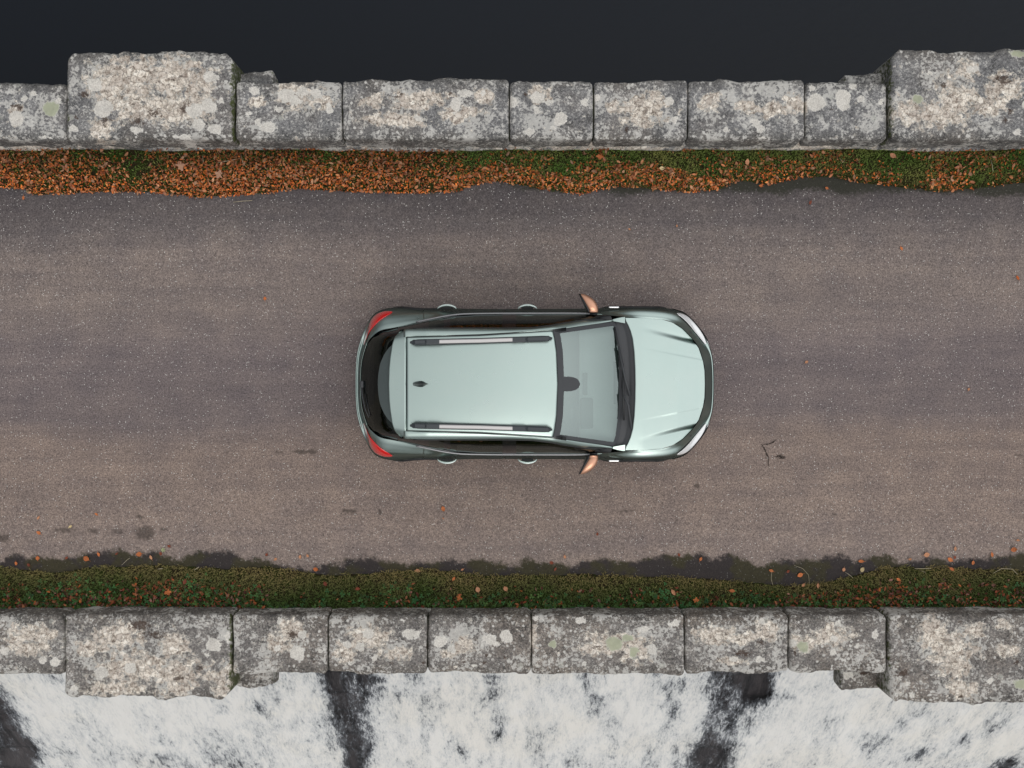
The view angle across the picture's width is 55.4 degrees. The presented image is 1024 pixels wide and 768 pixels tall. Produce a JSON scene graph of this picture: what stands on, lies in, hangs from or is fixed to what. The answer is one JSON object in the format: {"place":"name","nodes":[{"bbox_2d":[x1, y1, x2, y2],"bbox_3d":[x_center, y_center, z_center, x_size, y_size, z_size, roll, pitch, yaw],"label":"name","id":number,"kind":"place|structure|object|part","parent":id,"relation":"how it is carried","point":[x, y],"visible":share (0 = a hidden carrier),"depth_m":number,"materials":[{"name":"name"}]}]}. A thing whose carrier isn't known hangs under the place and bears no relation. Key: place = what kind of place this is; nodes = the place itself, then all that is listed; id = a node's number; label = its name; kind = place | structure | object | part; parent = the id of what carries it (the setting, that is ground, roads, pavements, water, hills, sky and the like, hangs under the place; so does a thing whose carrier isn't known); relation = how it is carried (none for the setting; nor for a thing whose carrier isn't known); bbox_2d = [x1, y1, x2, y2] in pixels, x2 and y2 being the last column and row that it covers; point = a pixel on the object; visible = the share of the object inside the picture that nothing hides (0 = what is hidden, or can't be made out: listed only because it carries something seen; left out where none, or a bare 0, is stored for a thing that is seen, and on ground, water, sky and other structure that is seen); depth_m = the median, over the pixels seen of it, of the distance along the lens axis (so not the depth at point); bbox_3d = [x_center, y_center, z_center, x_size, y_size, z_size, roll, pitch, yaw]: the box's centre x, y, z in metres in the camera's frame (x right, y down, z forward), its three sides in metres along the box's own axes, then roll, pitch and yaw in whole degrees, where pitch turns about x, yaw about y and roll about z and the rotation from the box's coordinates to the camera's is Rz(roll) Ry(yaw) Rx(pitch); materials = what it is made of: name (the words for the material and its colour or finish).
{"place":"outdoors","nodes":[
{"label":"outdoors","id":0,"kind":"place"},
{"bbox_2d":[0,177,1023,585],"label":"road","id":1,"kind":"structure","parent":0,"point":[176,383],"depth_m":13.00,"materials":[{"name":"grey asphalt"}]},
{"bbox_2d":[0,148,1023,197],"bbox_3d":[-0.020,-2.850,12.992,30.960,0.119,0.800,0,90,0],"label":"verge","id":2,"kind":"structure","parent":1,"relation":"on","point":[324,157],"depth_m":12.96,"materials":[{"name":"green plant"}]},
{"bbox_2d":[0,147,1023,198],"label":"leaf litter","id":3,"kind":"object","parent":2,"relation":"on","point":[302,173],"visible":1,"depth_m":12.94,"materials":[{"name":"orange plant"}]},
{"bbox_2d":[176,161,184,170],"bbox_3d":[-4.399,-2.881,12.890,0.174,0.012,0.135,0,82,-11],"label":"fallen leaf","id":4,"kind":"object","parent":3,"relation":"on","point":[180,165],"visible":1,"depth_m":12.89,"materials":[{"name":"beige plant"}]},
{"bbox_2d":[215,170,221,177],"bbox_3d":[-3.850,-2.777,12.906,0.150,0.014,0.119,0,95,-10],"label":"fallen leaf","id":5,"kind":"object","parent":3,"relation":"on","point":[218,173],"visible":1,"depth_m":12.90,"materials":[{"name":"beige plant"}]},
{"bbox_2d":[355,294,713,473],"bbox_3d":[0.282,0.000,12.192,4.551,1.726,2.207,0,90,0],"label":"parked car","id":6,"kind":"object","parent":1,"relation":"on","point":[591,383],"visible":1,"depth_m":11.88,"materials":[{"name":"green paint"}]},
{"bbox_3d":[-1.596,0.000,11.751,0.514,0.487,1.232,0,90,0],"label":"rear window","id":7,"kind":"part","parent":6,"relation":"part of","materials":[{"name":"black glass"}]},
{"bbox_3d":[-0.915,-0.739,11.736,0.257,0.433,0.166,0,90,0],"label":"quarter window","id":8,"kind":"part","parent":6,"relation":"part of","materials":[{"name":"black glass"}]},
{"bbox_3d":[-0.915,0.739,11.736,0.257,0.433,0.166,0,90,0],"label":"quarter window","id":9,"kind":"part","parent":6,"relation":"part of","materials":[{"name":"black glass"}]},
{"bbox_3d":[-0.616,-0.885,12.264,1.011,0.655,0.224,0,90,0],"label":"door","id":10,"kind":"part","parent":6,"relation":"part of","materials":[{"name":"green paint"}]},
{"bbox_3d":[-0.616,0.885,12.264,1.011,0.655,0.224,0,90,0],"label":"door","id":11,"kind":"part","parent":6,"relation":"part of","materials":[{"name":"green paint"}]},
{"bbox_3d":[-0.429,-0.755,11.741,0.683,0.449,0.199,0,90,0],"label":"side window","id":12,"kind":"part","parent":6,"relation":"part of","materials":[{"name":"black glass"}]},
{"bbox_3d":[-0.429,0.755,11.741,0.683,0.449,0.199,0,90,0],"label":"side window","id":13,"kind":"part","parent":6,"relation":"part of","materials":[{"name":"black glass"}]},
{"bbox_3d":[-0.007,-0.686,11.706,2.317,0.396,0.086,-3,90,0],"label":"window frame","id":14,"kind":"part","parent":6,"relation":"part of","materials":[{"name":"black plastic"}]},
{"bbox_3d":[-0.007,0.686,11.706,2.317,0.396,0.086,3,90,0],"label":"window frame","id":15,"kind":"part","parent":6,"relation":"part of","materials":[{"name":"black plastic"}]},
{"bbox_3d":[0.507,-0.923,12.276,1.200,0.627,0.148,0,90,0],"label":"door","id":16,"kind":"part","parent":6,"relation":"part of","materials":[{"name":"green paint"}]},
{"bbox_3d":[0.507,0.923,12.276,1.200,0.627,0.148,0,90,0],"label":"door","id":17,"kind":"part","parent":6,"relation":"part of","materials":[{"name":"green paint"}]},
{"bbox_3d":[0.524,-0.756,11.741,0.997,0.449,0.200,0,90,0],"label":"side window","id":18,"kind":"part","parent":6,"relation":"part of","materials":[{"name":"black glass"}]},
{"bbox_3d":[0.524,0.756,11.741,0.997,0.449,0.200,0,90,0],"label":"side window","id":19,"kind":"part","parent":6,"relation":"part of","materials":[{"name":"black glass"}]},
{"bbox_2d":[0,0,1023,87],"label":"water","id":20,"kind":"structure","parent":0,"point":[592,42],"depth_m":15.60,"materials":[{"name":"black liquid"}]},
{"bbox_2d":[0,563,1023,609],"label":"verge","id":21,"kind":"structure","parent":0,"point":[446,573],"depth_m":12.95,"materials":[{"name":"green plant"}]},
{"bbox_2d":[0,577,1023,608],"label":"leaf litter","id":22,"kind":"object","parent":21,"relation":"on","point":[126,599],"visible":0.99,"depth_m":12.86,"materials":[{"name":"brown plant"}]},
{"label":"river","id":23,"kind":"structure","parent":0,"visible":0},
{"bbox_2d":[0,669,1018,767],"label":"dam","id":24,"kind":"structure","parent":23,"relation":"in","point":[755,689],"depth_m":16.78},
{"bbox_2d":[0,48,1023,151],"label":"parapet wall","id":25,"kind":"structure","parent":24,"relation":"on","point":[899,100],"depth_m":12.48,"materials":[{"name":"stone"}]},
{"bbox_2d":[0,668,1023,767],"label":"waterfall","id":26,"kind":"structure","parent":24,"relation":"on","point":[559,725],"depth_m":16.57,"materials":[{"name":"liquid"}]},
{"bbox_2d":[0,606,1023,704],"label":"parapet wall","id":27,"kind":"structure","parent":24,"relation":"on","point":[973,655],"depth_m":12.47,"materials":[{"name":"stone"}]}
]}

